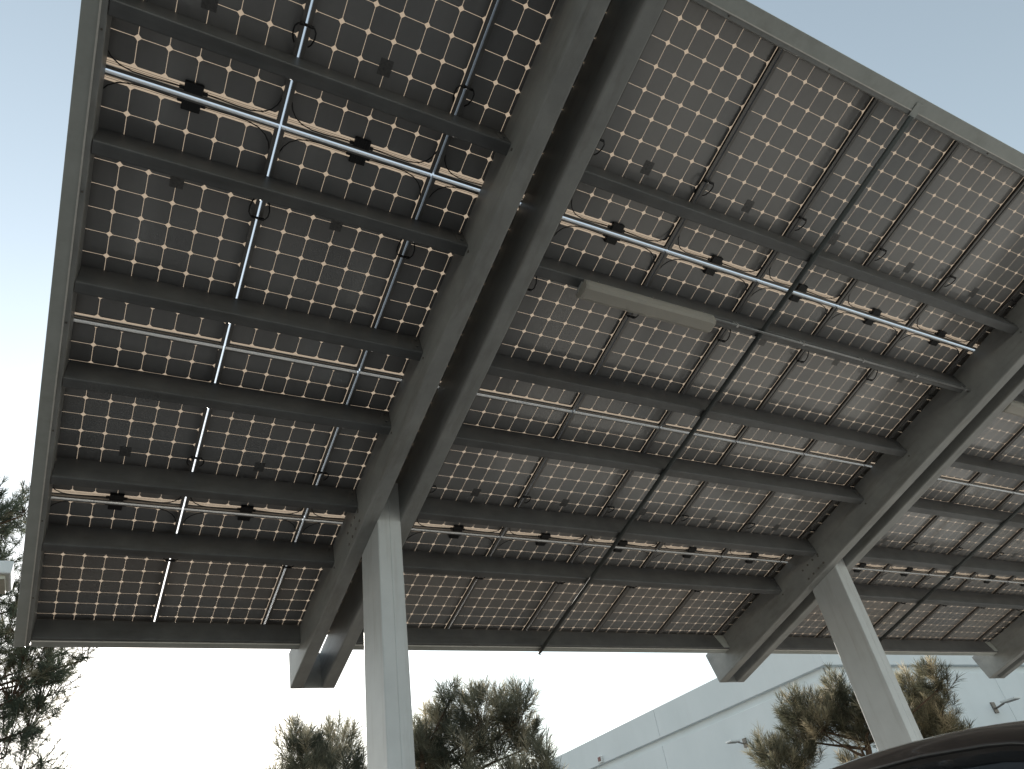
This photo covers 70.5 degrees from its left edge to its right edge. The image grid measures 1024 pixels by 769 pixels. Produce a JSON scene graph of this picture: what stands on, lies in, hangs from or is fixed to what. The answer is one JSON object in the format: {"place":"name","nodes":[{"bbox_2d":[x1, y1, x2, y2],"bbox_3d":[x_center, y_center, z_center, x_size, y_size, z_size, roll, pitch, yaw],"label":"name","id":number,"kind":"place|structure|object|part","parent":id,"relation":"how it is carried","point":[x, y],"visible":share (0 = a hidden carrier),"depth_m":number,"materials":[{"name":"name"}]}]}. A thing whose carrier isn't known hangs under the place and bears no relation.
{"place":"outdoors","nodes":[
{"label":"outdoors","id":0,"kind":"place"},
{"bbox_2d":[0,0,1023,768],"label":"sky","id":1,"kind":"structure","parent":0,"point":[136,708],"materials":[{"name":"white"}]},
{"bbox_2d":[537,654,1023,768],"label":"office building","id":2,"kind":"structure","parent":0,"point":[699,727],"depth_m":26.18,"materials":[{"name":"white paint"}]},
{"bbox_2d":[597,756,602,763],"bbox_3d":[3.871,16.447,31.789,0.110,0.260,0.280,11,-42,-26],"label":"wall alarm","id":3,"kind":"object","parent":2,"relation":"attached to","point":[600,759],"depth_m":31.74,"materials":[{"name":"white plastic"}]},
{"bbox_2d":[726,738,747,747],"bbox_3d":[7.756,12.348,24.951,0.760,0.288,0.272,11,-42,-26],"label":"wall light","id":4,"kind":"object","parent":2,"relation":"attached to","point":[737,741],"visible":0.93,"depth_m":24.97,"materials":[{"name":"metal"}]},
{"bbox_2d":[990,697,1019,712],"bbox_3d":[17.189,11.108,25.219,0.340,0.360,0.950,11,-42,-26],"label":"wall light","id":5,"kind":"object","parent":2,"relation":"attached to","point":[1003,702],"visible":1,"depth_m":25.24,"materials":[{"name":"metal"}]},
{"label":"ground","id":6,"kind":"structure","parent":0,"visible":0},
{"bbox_2d":[362,483,414,768],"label":"carport column","id":7,"kind":"structure","parent":6,"relation":"on","point":[389,732],"depth_m":5.62,"materials":[{"name":"metal"}]},
{"bbox_2d":[289,0,666,688],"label":"roof beam","id":8,"kind":"structure","parent":7,"relation":"on","point":[619,42],"depth_m":5.12,"materials":[{"name":"metal"}]},
{"bbox_2d":[30,619,299,648],"bbox_3d":[-3.181,2.373,6.861,2.300,0.212,0.120,11,-57,-26],"label":"eave channel","id":9,"kind":"object","parent":8,"relation":"attached to","point":[92,633],"visible":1,"depth_m":6.76,"materials":[{"name":"metal"}]},
{"bbox_2d":[42,524,333,567],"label":"purlin","id":10,"kind":"object","parent":8,"relation":"attached to","point":[82,539],"visible":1,"depth_m":6.16,"materials":[{"name":"metal"}]},
{"bbox_2d":[36,497,181,621],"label":"solar panel","id":11,"kind":"object","parent":10,"relation":"on","point":[80,586],"visible":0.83,"depth_m":6.32,"materials":[{"name":"glass"}]},
{"bbox_2d":[155,508,302,623],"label":"solar panel","id":12,"kind":"object","parent":10,"relation":"on","point":[199,591],"visible":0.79,"depth_m":6.76,"materials":[{"name":"black glass"}]},
{"bbox_2d":[264,517,361,634],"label":"solar panel","id":13,"kind":"object","parent":10,"relation":"on","point":[297,585],"visible":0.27,"depth_m":7.09,"materials":[{"name":"black glass"}]},
{"bbox_2d":[50,457,357,512],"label":"purlin","id":14,"kind":"object","parent":8,"relation":"attached to","point":[102,475],"visible":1,"depth_m":5.80,"materials":[{"name":"metal"}]},
{"bbox_2d":[62,360,390,434],"bbox_3d":[-2.029,0.114,5.455,2.300,0.215,0.099,11,-57,-26],"label":"purlin","id":15,"kind":"object","parent":8,"relation":"attached to","point":[81,375],"visible":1,"depth_m":5.34,"materials":[{"name":"metal"}]},
{"bbox_2d":[52,319,222,507],"bbox_3d":[-2.837,0.309,5.471,1.066,0.085,1.666,11,-57,-26],"label":"solar panel","id":16,"kind":"object","parent":15,"relation":"on","point":[107,427],"visible":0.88,"depth_m":5.43,"materials":[{"name":"black glass"}]},
{"bbox_2d":[184,347,357,518],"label":"solar panel","id":17,"kind":"object","parent":15,"relation":"on","point":[251,446],"visible":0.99,"depth_m":5.87,"materials":[{"name":"black glass"}]},
{"bbox_2d":[305,371,438,521],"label":"solar panel","id":18,"kind":"object","parent":15,"relation":"on","point":[347,457],"visible":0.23,"depth_m":6.20,"materials":[{"name":"black glass"}]},
{"bbox_2d":[74,265,422,360],"bbox_3d":[-1.728,-0.475,5.087,2.300,0.215,0.098,11,-57,-26],"label":"purlin","id":19,"kind":"object","parent":8,"relation":"attached to","point":[100,283],"visible":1,"depth_m":4.96,"materials":[{"name":"metal"}]},
{"bbox_2d":[91,127,467,255],"bbox_3d":[-1.359,-1.198,4.636,2.300,0.215,0.098,11,-57,-26],"label":"purlin","id":20,"kind":"object","parent":8,"relation":"attached to","point":[116,146],"visible":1,"depth_m":4.50,"materials":[{"name":"metal"}]},
{"bbox_2d":[74,70,278,345],"bbox_3d":[-2.204,-1.024,4.650,0.992,0.043,1.666,11,-57,-26],"label":"solar panel","id":21,"kind":"object","parent":20,"relation":"on","point":[144,223],"visible":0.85,"depth_m":4.60,"materials":[{"name":"glass"}]},
{"bbox_2d":[225,126,430,370],"bbox_3d":[-1.346,-0.846,5.064,1.066,0.085,1.666,11,-57,-26],"label":"solar panel","id":22,"kind":"object","parent":20,"relation":"on","point":[302,262],"visible":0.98,"depth_m":5.04,"materials":[{"name":"black glass"}]},
{"bbox_2d":[360,175,520,385],"bbox_3d":[-0.461,-0.673,5.511,1.066,0.085,1.666,11,-57,-26],"label":"solar panel","id":23,"kind":"object","parent":20,"relation":"on","point":[419,276],"visible":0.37,"depth_m":5.37,"materials":[{"name":"black glass"}]},
{"bbox_2d":[108,0,510,155],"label":"purlin","id":24,"kind":"object","parent":8,"relation":"attached to","point":[172,24],"visible":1,"depth_m":4.13,"materials":[{"name":"metal"}]},
{"bbox_2d":[13,0,111,647],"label":"side channel","id":25,"kind":"object","parent":24,"relation":"attached to","point":[94,27],"visible":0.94,"depth_m":4.47,"materials":[{"name":"paint"}]},
{"bbox_2d":[106,0,316,123],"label":"solar panel","id":26,"kind":"object","parent":24,"relation":"on","point":[144,54],"visible":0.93,"depth_m":4.13,"materials":[{"name":"black glass"}]},
{"bbox_2d":[282,0,496,173],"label":"solar panel","id":27,"kind":"object","parent":24,"relation":"on","point":[424,51],"visible":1,"depth_m":4.44,"materials":[{"name":"black glass"}]},
{"bbox_2d":[433,0,611,202],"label":"solar panel","id":28,"kind":"object","parent":24,"relation":"on","point":[515,32],"visible":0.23,"depth_m":4.65,"materials":[{"name":"black glass"}]},
{"bbox_2d":[830,720,1023,768],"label":"parked car","id":29,"kind":"object","parent":6,"relation":"on","point":[998,746],"visible":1,"depth_m":2.77,"materials":[{"name":"paint"}]},
{"bbox_3d":[1.669,1.583,2.602,0.100,0.467,0.764,9,-41,-25],"label":"side window","id":30,"kind":"part","parent":29,"relation":"part of","materials":[{"name":"black glass"}]},
{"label":"planting bed","id":31,"kind":"structure","parent":6,"relation":"on","visible":0},
{"bbox_2d":[0,561,13,593],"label":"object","id":32,"kind":"object","parent":31,"relation":"on","point":[6,575],"visible":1,"depth_m":6.90,"materials":[{"name":"metal"}]},
{"bbox_2d":[0,474,99,768],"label":"pine tree","id":33,"kind":"object","parent":31,"relation":"on","point":[16,704],"visible":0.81,"depth_m":9.27,"materials":[{"name":"green plant"}]},
{"bbox_2d":[257,668,572,768],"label":"pine tree","id":34,"kind":"object","parent":31,"relation":"on","point":[434,735],"visible":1,"depth_m":10.88,"materials":[{"name":"green plant"}]},
{"bbox_2d":[741,655,975,768],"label":"pine tree","id":35,"kind":"object","parent":31,"relation":"on","point":[809,725],"visible":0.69,"depth_m":12.48,"materials":[{"name":"green plant"}]},
{"label":"concrete apron","id":36,"kind":"structure","parent":0,"visible":0},
{"bbox_2d":[812,559,922,750],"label":"carport column","id":37,"kind":"structure","parent":36,"relation":"on","point":[886,710],"depth_m":8.24,"materials":[{"name":"metal"}]},
{"bbox_2d":[706,295,1023,681],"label":"roof beam","id":38,"kind":"structure","parent":37,"relation":"on","point":[941,433],"depth_m":8.30,"materials":[{"name":"metal"}]},
{"bbox_2d":[353,628,729,652],"bbox_3d":[0.572,3.103,8.756,5.305,0.212,0.125,11,-57,-26],"label":"eave channel","id":39,"kind":"object","parent":38,"relation":"attached to","point":[434,639],"visible":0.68,"depth_m":8.68,"materials":[{"name":"metal"}]},
{"bbox_2d":[402,550,781,594],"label":"purlin","id":40,"kind":"object","parent":38,"relation":"attached to","point":[459,564],"visible":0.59,"depth_m":7.92,"materials":[{"name":"metal"}]},
{"bbox_2d":[402,529,499,628],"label":"solar panel","id":41,"kind":"object","parent":40,"relation":"on","point":[434,600],"visible":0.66,"depth_m":7.66,"materials":[{"name":"black glass"}]},
{"bbox_2d":[448,536,581,629],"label":"solar panel","id":42,"kind":"object","parent":40,"relation":"on","point":[489,603],"visible":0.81,"depth_m":8.11,"materials":[{"name":"black glass"}]},
{"bbox_2d":[526,543,655,631],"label":"solar panel","id":43,"kind":"object","parent":40,"relation":"on","point":[593,607],"visible":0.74,"depth_m":8.57,"materials":[{"name":"black glass"}]},
{"bbox_2d":[596,550,720,633],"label":"solar panel","id":44,"kind":"object","parent":40,"relation":"on","point":[640,609],"visible":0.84,"depth_m":9.02,"materials":[{"name":"black glass"}]},
{"bbox_2d":[660,556,780,634],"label":"solar panel","id":45,"kind":"object","parent":40,"relation":"on","point":[703,612],"visible":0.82,"depth_m":9.47,"materials":[{"name":"black glass"}]},
{"bbox_2d":[416,497,816,555],"bbox_3d":[1.357,1.562,7.797,5.307,0.215,0.098,11,-57,-26],"label":"purlin","id":46,"kind":"object","parent":38,"relation":"attached to","point":[435,509],"visible":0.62,"depth_m":7.53,"materials":[{"name":"metal"}]},
{"bbox_2d":[453,423,863,503],"bbox_3d":[1.723,0.846,7.350,5.307,0.215,0.099,11,-57,-26],"label":"purlin","id":47,"kind":"object","parent":38,"relation":"attached to","point":[475,436],"visible":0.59,"depth_m":7.06,"materials":[{"name":"metal"}]},
{"bbox_2d":[412,393,571,535],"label":"solar panel","id":48,"kind":"object","parent":47,"relation":"on","point":[478,475],"visible":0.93,"depth_m":6.78,"materials":[{"name":"black glass"}]},
{"bbox_2d":[502,410,658,543],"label":"solar panel","id":49,"kind":"object","parent":47,"relation":"on","point":[571,487],"visible":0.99,"depth_m":7.22,"materials":[{"name":"black glass"}]},
{"bbox_2d":[584,427,735,549],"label":"solar panel","id":50,"kind":"object","parent":47,"relation":"on","point":[670,500],"visible":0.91,"depth_m":7.67,"materials":[{"name":"black glass"}]},
{"bbox_2d":[657,441,803,555],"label":"solar panel","id":51,"kind":"object","parent":47,"relation":"on","point":[723,507],"visible":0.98,"depth_m":8.12,"materials":[{"name":"black glass"}]},
{"bbox_2d":[723,453,864,560],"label":"solar panel","id":52,"kind":"object","parent":47,"relation":"on","point":[787,515],"visible":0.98,"depth_m":8.58,"materials":[{"name":"black glass"}]},
{"bbox_2d":[783,464,871,561],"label":"solar panel","id":53,"kind":"object","parent":47,"relation":"on","point":[835,504],"visible":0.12,"depth_m":8.83,"materials":[{"name":"black glass"}]},
{"bbox_2d":[487,354,906,456],"bbox_3d":[2.024,0.257,6.982,5.307,0.215,0.098,11,-57,-26],"label":"purlin","id":54,"kind":"object","parent":38,"relation":"attached to","point":[507,367],"visible":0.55,"depth_m":6.68,"materials":[{"name":"metal"}]},
{"bbox_2d":[534,256,965,392],"bbox_3d":[2.393,-0.466,6.532,5.307,0.215,0.098,11,-57,-26],"label":"purlin","id":55,"kind":"object","parent":38,"relation":"attached to","point":[560,272],"visible":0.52,"depth_m":6.27,"materials":[{"name":"metal"}]},
{"bbox_2d":[477,217,664,410],"bbox_3d":[0.423,-0.500,5.958,1.066,0.085,1.666,11,-57,-26],"label":"solar panel","id":56,"kind":"object","parent":55,"relation":"on","point":[560,325],"visible":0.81,"depth_m":5.96,"materials":[{"name":"black glass"}]},
{"bbox_2d":[577,281,711,328],"bbox_3d":[1.087,-0.608,5.749,1.288,0.106,0.172,11,-57,-26],"label":"light fixture","id":57,"kind":"object","parent":55,"relation":"attached to","point":[598,292],"visible":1,"depth_m":5.72,"materials":[{"name":"white plastic"}]},
{"bbox_2d":[574,250,756,426],"bbox_3d":[1.308,-0.328,6.405,1.066,0.085,1.666,11,-57,-26],"label":"solar panel","id":58,"kind":"object","parent":55,"relation":"on","point":[649,349],"visible":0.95,"depth_m":6.41,"materials":[{"name":"black glass"}]},
{"bbox_2d":[661,280,835,440],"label":"solar panel","id":59,"kind":"object","parent":55,"relation":"on","point":[761,373],"visible":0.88,"depth_m":6.86,"materials":[{"name":"black glass"}]},
{"bbox_2d":[738,305,905,453],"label":"solar panel","id":60,"kind":"object","parent":55,"relation":"on","point":[817,388],"visible":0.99,"depth_m":7.31,"materials":[{"name":"black glass"}]},
{"bbox_2d":[714,318,970,390],"bbox_3d":[3.223,-0.254,6.804,3.524,0.071,0.028,11,-57,-26],"label":"conduit","id":61,"kind":"object","parent":55,"relation":"attached to","point":[737,325],"visible":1,"depth_m":6.65,"materials":[{"name":"metal"}]},
{"bbox_2d":[806,328,966,464],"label":"solar panel","id":62,"kind":"object","parent":55,"relation":"on","point":[882,403],"visible":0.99,"depth_m":7.76,"materials":[{"name":"black glass"}]},
{"bbox_2d":[867,347,974,465],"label":"solar panel","id":63,"kind":"object","parent":55,"relation":"on","point":[927,399],"visible":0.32,"depth_m":8.01,"materials":[{"name":"black glass"}]},
{"bbox_2d":[580,164,1018,334],"bbox_3d":[2.693,-1.055,6.164,5.307,0.215,0.099,11,-57,-26],"label":"purlin","id":64,"kind":"object","parent":38,"relation":"attached to","point":[604,180],"visible":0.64,"depth_m":5.80,"materials":[{"name":"metal"}]},
{"bbox_2d":[563,0,781,249],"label":"solar panel","id":65,"kind":"object","parent":64,"relation":"on","point":[699,74],"visible":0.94,"depth_m":5.14,"materials":[{"name":"black glass"}]},
{"bbox_2d":[538,115,913,654],"bbox_3d":[1.630,0.602,6.951,0.043,0.062,6.621,11,-57,-26],"label":"brace tube","id":66,"kind":"object","parent":64,"relation":"attached to","point":[858,193],"visible":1,"depth_m":6.40,"materials":[{"name":"metal"}]},
{"bbox_2d":[667,49,877,278],"bbox_3d":[2.044,-1.629,5.618,1.066,0.085,1.666,11,-57,-26],"label":"solar panel","id":67,"kind":"object","parent":64,"relation":"on","point":[799,125],"visible":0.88,"depth_m":5.58,"materials":[{"name":"black glass"}]},
{"bbox_2d":[759,100,958,304],"bbox_3d":[2.928,-1.457,6.065,1.066,0.085,1.666,11,-57,-26],"label":"solar panel","id":68,"kind":"object","parent":64,"relation":"on","point":[914,161],"visible":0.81,"depth_m":6.04,"materials":[{"name":"black glass"}]},
{"bbox_2d":[839,143,1023,327],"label":"solar panel","id":69,"kind":"object","parent":64,"relation":"on","point":[962,201],"visible":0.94,"depth_m":6.49,"materials":[{"name":"black glass"}]},
{"bbox_2d":[908,185,1023,347],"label":"solar panel","id":70,"kind":"object","parent":64,"relation":"on","point":[988,273],"visible":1,"depth_m":7.04,"materials":[{"name":"black glass"}]},
{"bbox_2d":[690,0,1023,176],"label":"top channel","id":71,"kind":"object","parent":38,"relation":"attached to","point":[768,27],"visible":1,"depth_m":5.06,"materials":[{"name":"paint"}]},
{"bbox_2d":[771,637,997,655],"bbox_3d":[5.852,4.133,11.424,5.835,0.212,0.125,11,-57,-26],"label":"eave channel","id":72,"kind":"object","parent":38,"relation":"attached to","point":[803,645],"visible":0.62,"depth_m":11.60,"materials":[{"name":"metal"}]},
{"bbox_2d":[854,584,1023,608],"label":"purlin","id":73,"kind":"object","parent":38,"relation":"attached to","point":[896,594],"visible":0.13,"depth_m":10.78,"materials":[{"name":"metal"}]},
{"bbox_2d":[718,561,786,634],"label":"solar panel","id":74,"kind":"object","parent":73,"relation":"on","point":[753,597],"visible":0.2,"depth_m":9.71,"materials":[{"name":"black glass"}]},
{"bbox_2d":[787,568,883,636],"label":"solar panel","id":75,"kind":"object","parent":73,"relation":"on","point":[812,623],"visible":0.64,"depth_m":10.48,"materials":[{"name":"black glass"}]},
{"bbox_2d":[820,570,928,637],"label":"solar panel","id":76,"kind":"object","parent":73,"relation":"on","point":[878,612],"visible":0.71,"depth_m":10.65,"materials":[{"name":"black glass"}]},
{"bbox_2d":[874,574,969,639],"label":"solar panel","id":77,"kind":"object","parent":73,"relation":"on","point":[918,616],"visible":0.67,"depth_m":11.26,"materials":[{"name":"black glass"}]},
{"bbox_2d":[905,578,1007,639],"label":"solar panel","id":78,"kind":"object","parent":73,"relation":"on","point":[942,622],"visible":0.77,"depth_m":11.72,"materials":[{"name":"black glass"}]},
{"bbox_2d":[944,581,1023,640],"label":"solar panel","id":79,"kind":"object","parent":73,"relation":"on","point":[979,623],"visible":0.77,"depth_m":12.22,"materials":[{"name":"black glass"}]},
{"bbox_2d":[979,609,1023,641],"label":"solar panel","id":80,"kind":"object","parent":73,"relation":"on","point":[1005,623],"visible":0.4,"depth_m":12.58,"materials":[{"name":"black glass"}]},
{"bbox_2d":[860,546,1023,576],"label":"purlin","id":81,"kind":"object","parent":38,"relation":"attached to","point":[909,558],"visible":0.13,"depth_m":10.06,"materials":[{"name":"metal"}]},
{"bbox_2d":[1010,576,1023,582],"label":"solar panel","id":82,"kind":"object","parent":81,"relation":"on","point":[1018,579],"visible":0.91,"depth_m":11.55,"materials":[{"name":"black glass"}]},
{"bbox_2d":[908,498,1023,527],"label":"purlin","id":83,"kind":"object","parent":38,"relation":"attached to","point":[951,510],"visible":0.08,"depth_m":9.40,"materials":[{"name":"metal"}]},
{"bbox_2d":[853,478,968,569],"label":"solar panel","id":84,"kind":"object","parent":83,"relation":"on","point":[906,530],"visible":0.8,"depth_m":9.59,"materials":[{"name":"black glass"}]},
{"bbox_2d":[886,484,1013,573],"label":"solar panel","id":85,"kind":"object","parent":83,"relation":"on","point":[944,535],"visible":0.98,"depth_m":9.93,"materials":[{"name":"black glass"}]},
{"bbox_2d":[931,492,1023,577],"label":"solar panel","id":86,"kind":"object","parent":83,"relation":"on","point":[998,542],"visible":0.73,"depth_m":10.47,"materials":[{"name":"black glass"}]},
{"bbox_2d":[972,530,1023,580],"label":"solar panel","id":87,"kind":"object","parent":83,"relation":"on","point":[1013,550],"visible":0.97,"depth_m":10.97,"materials":[{"name":"black glass"}]},
{"bbox_2d":[1016,485,1023,493],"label":"solar panel","id":88,"kind":"object","parent":83,"relation":"on","point":[1020,490],"visible":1,"depth_m":9.79,"materials":[{"name":"black glass"}]},
{"bbox_2d":[950,454,1023,480],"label":"purlin","id":89,"kind":"object","parent":38,"relation":"attached to","point":[983,465],"depth_m":8.85,"materials":[{"name":"metal"}]},
{"bbox_2d":[879,502,1023,641],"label":"brace tube","id":90,"kind":"object","parent":89,"relation":"attached to","point":[960,564],"visible":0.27,"depth_m":10.13,"materials":[{"name":"metal"}]},
{"bbox_2d":[1012,395,1023,404],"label":"purlin","id":91,"kind":"object","parent":38,"relation":"attached to","point":[1018,399],"depth_m":8.10,"materials":[{"name":"metal"}]},
{"bbox_2d":[939,389,1023,483],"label":"solar panel","id":92,"kind":"object","parent":91,"relation":"on","point":[999,435],"visible":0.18,"depth_m":8.87,"materials":[{"name":"black glass"}]},
{"bbox_2d":[971,431,1023,491],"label":"solar panel","id":93,"kind":"object","parent":91,"relation":"on","point":[1012,453],"visible":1,"depth_m":9.34,"materials":[{"name":"black glass"}]},
{"bbox_2d":[1003,400,1023,413],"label":"light fixture","id":94,"kind":"object","parent":91,"relation":"attached to","point":[1015,407],"visible":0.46,"depth_m":8.01,"materials":[{"name":"white plastic"}]},
{"bbox_3d":[9.692,4.910,10.619,0.340,4.545,0.600,11,-42,-26],"label":"carport column","id":95,"kind":"object","parent":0,"visible":0},
{"bbox_2d":[972,613,1023,678],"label":"roof beam","id":96,"kind":"structure","parent":95,"relation":"on","point":[1006,659],"depth_m":12.57,"materials":[{"name":"metal"}]},
{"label":"purlin","id":97,"kind":"object","parent":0,"visible":0},
{"bbox_2d":[969,286,1023,348],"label":"solar panel","id":98,"kind":"object","parent":97,"relation":"on","point":[985,333],"visible":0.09,"depth_m":7.44,"materials":[{"name":"black glass"}]}
]}

